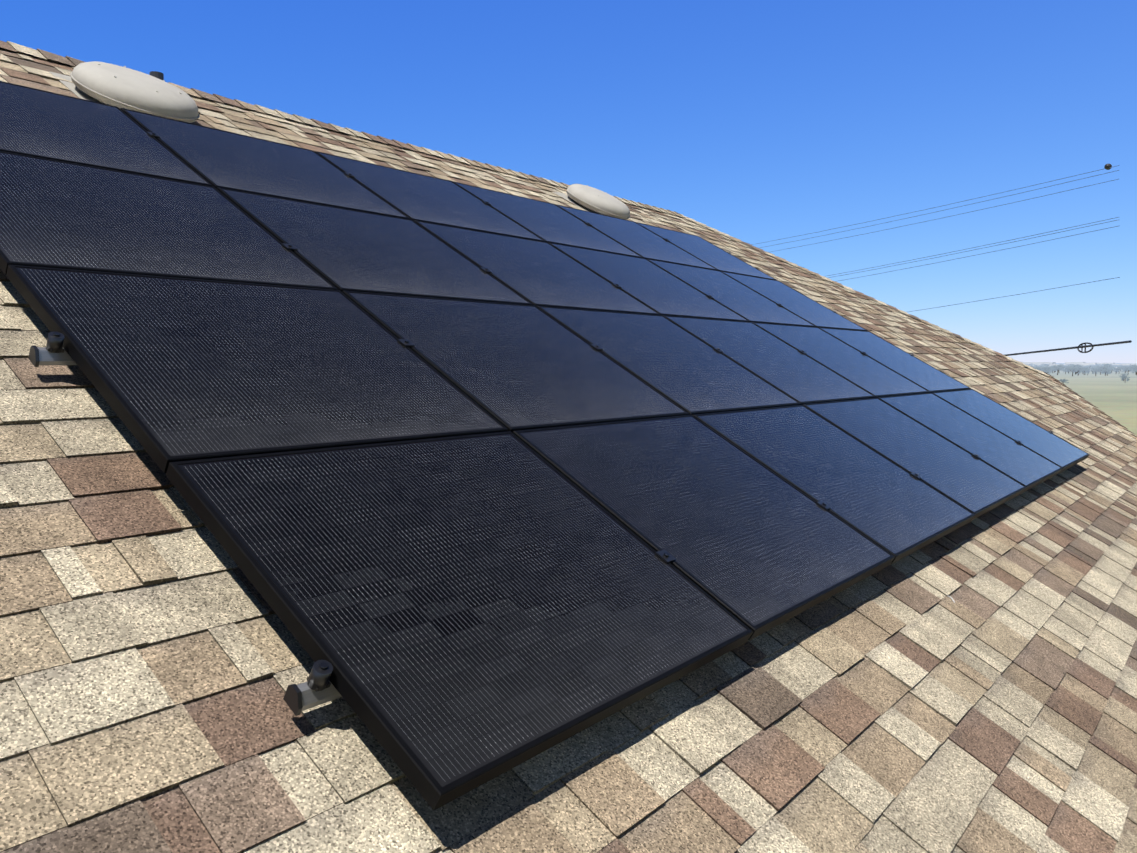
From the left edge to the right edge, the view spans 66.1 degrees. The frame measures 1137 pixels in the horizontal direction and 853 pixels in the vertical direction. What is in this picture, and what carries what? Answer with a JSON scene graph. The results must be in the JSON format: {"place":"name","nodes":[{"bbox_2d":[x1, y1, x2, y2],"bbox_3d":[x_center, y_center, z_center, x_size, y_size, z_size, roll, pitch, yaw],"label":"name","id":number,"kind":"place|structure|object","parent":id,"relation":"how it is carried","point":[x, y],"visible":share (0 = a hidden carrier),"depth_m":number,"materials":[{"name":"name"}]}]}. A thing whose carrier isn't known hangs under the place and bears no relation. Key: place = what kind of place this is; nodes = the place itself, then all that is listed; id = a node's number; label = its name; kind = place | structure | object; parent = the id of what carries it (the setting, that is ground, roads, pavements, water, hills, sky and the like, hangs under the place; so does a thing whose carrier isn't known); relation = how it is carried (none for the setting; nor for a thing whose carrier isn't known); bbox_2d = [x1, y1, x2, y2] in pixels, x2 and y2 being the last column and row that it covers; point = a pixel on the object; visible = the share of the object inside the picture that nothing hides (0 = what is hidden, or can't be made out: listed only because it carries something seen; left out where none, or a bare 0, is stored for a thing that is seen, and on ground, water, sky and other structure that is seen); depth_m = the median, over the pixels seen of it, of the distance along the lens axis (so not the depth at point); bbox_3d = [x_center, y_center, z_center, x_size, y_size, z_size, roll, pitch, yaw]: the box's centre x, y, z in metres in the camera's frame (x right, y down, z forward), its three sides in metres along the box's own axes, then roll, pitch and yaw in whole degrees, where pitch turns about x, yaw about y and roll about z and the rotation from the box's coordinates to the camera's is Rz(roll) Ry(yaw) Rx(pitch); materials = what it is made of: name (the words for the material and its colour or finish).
{"place":"outdoors","nodes":[
{"label":"outdoors","id":0,"kind":"place"},
{"bbox_2d":[0,47,1136,852],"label":"roof shingles","id":1,"kind":"object","parent":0,"point":[156,659],"visible":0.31,"depth_m":1.87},
{"bbox_2d":[0,0,1136,362],"label":"sky","id":2,"kind":"structure","parent":0,"point":[753,122],"materials":[{"name":"blue"}]},
{"bbox_2d":[751,165,1119,311],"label":"power lines","id":3,"kind":"object","parent":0,"point":[973,247],"visible":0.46,"depth_m":32.92,"materials":[{"name":"grey"}]},
{"bbox_2d":[1104,164,1111,169],"bbox_3d":[17.484,-8.419,28.304,0.220,0.198,0.335,3,5,38],"label":"marker","id":4,"kind":"object","parent":3,"relation":"attached to","point":[1107,166],"visible":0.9,"depth_m":28.21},
{"bbox_2d":[1005,340,1131,355],"bbox_3d":[8.414,-1.347,16.122,0.153,0.319,6.222,0,4,0],"label":"service cable with grip","id":5,"kind":"object","parent":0,"point":[1081,346],"visible":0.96,"depth_m":14.40,"materials":[{"name":"grey metal"}]},
{"bbox_2d":[1047,363,1136,434],"bbox_3d":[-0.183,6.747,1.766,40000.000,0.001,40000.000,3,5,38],"label":"ground","id":6,"kind":"structure","parent":0,"point":[1113,395],"depth_m":208.90,"materials":[{"name":"green plant"}]},
{"bbox_2d":[1051,364,1064,374],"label":"tree","id":7,"kind":"object","parent":6,"relation":"on","point":[1060,368],"visible":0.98,"depth_m":492.18,"materials":[{"name":"green plant"}]},
{"bbox_2d":[1065,367,1080,375],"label":"tree","id":8,"kind":"object","parent":6,"relation":"on","point":[1072,369],"visible":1,"depth_m":449.76,"materials":[{"name":"green plant"}]},
{"bbox_2d":[1073,367,1084,374],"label":"tree","id":9,"kind":"object","parent":6,"relation":"on","point":[1080,369],"visible":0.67,"depth_m":472.34,"materials":[{"name":"green plant"}]},
{"bbox_2d":[1022,362,1136,367],"bbox_3d":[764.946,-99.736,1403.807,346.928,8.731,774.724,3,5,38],"label":"distant tree line","id":10,"kind":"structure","parent":6,"relation":"on","point":[1066,363],"depth_m":1154.31,"materials":[{"name":"green plant"}]},
{"bbox_2d":[1092,369,1100,375],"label":"tree","id":11,"kind":"object","parent":6,"relation":"on","point":[1095,371],"visible":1,"depth_m":449.16,"materials":[{"name":"green plant"}]},
{"bbox_2d":[1121,367,1133,371],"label":"tree","id":12,"kind":"object","parent":6,"relation":"on","point":[1127,368],"visible":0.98,"depth_m":486.03,"materials":[{"name":"green plant"}]},
{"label":"house walls","id":13,"kind":"object","parent":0,"visible":0},
{"bbox_2d":[0,40,1136,439],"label":"roof caps","id":14,"kind":"object","parent":13,"relation":"on","point":[12,46],"visible":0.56,"depth_m":6.94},
{"bbox_2d":[49,61,199,122],"bbox_3d":[-2.237,-1.733,4.530,0.626,0.158,0.612,38,25,30],"label":"roof vent","id":15,"kind":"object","parent":14,"relation":"on","point":[120,87],"depth_m":4.35,"materials":[{"name":"paint"}]},
{"bbox_2d":[150,71,163,79],"bbox_3d":[-2.572,-2.058,5.466,0.078,0.295,0.080,3,5,38],"label":"plumbing vent pipe","id":16,"kind":"object","parent":14,"relation":"attached to","point":[159,75],"visible":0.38,"depth_m":5.42,"materials":[{"name":"grey"}]},
{"bbox_2d":[28,132,1052,715],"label":"mounting clamps","id":17,"kind":"object","parent":14,"relation":"on","point":[316,688],"visible":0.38,"depth_m":2.03,"materials":[{"name":"metal"}]},
{"bbox_2d":[0,81,1089,810],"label":"solar panels","id":18,"kind":"object","parent":17,"relation":"on","point":[470,515],"visible":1,"depth_m":2.68,"materials":[{"name":"black glass"}]},
{"bbox_2d":[554,184,629,219],"bbox_3d":[0.266,-1.987,7.716,0.626,0.158,0.612,38,25,30],"label":"roof vent","id":19,"kind":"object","parent":14,"relation":"on","point":[590,199],"depth_m":7.51,"materials":[{"name":"paint"}]}
]}

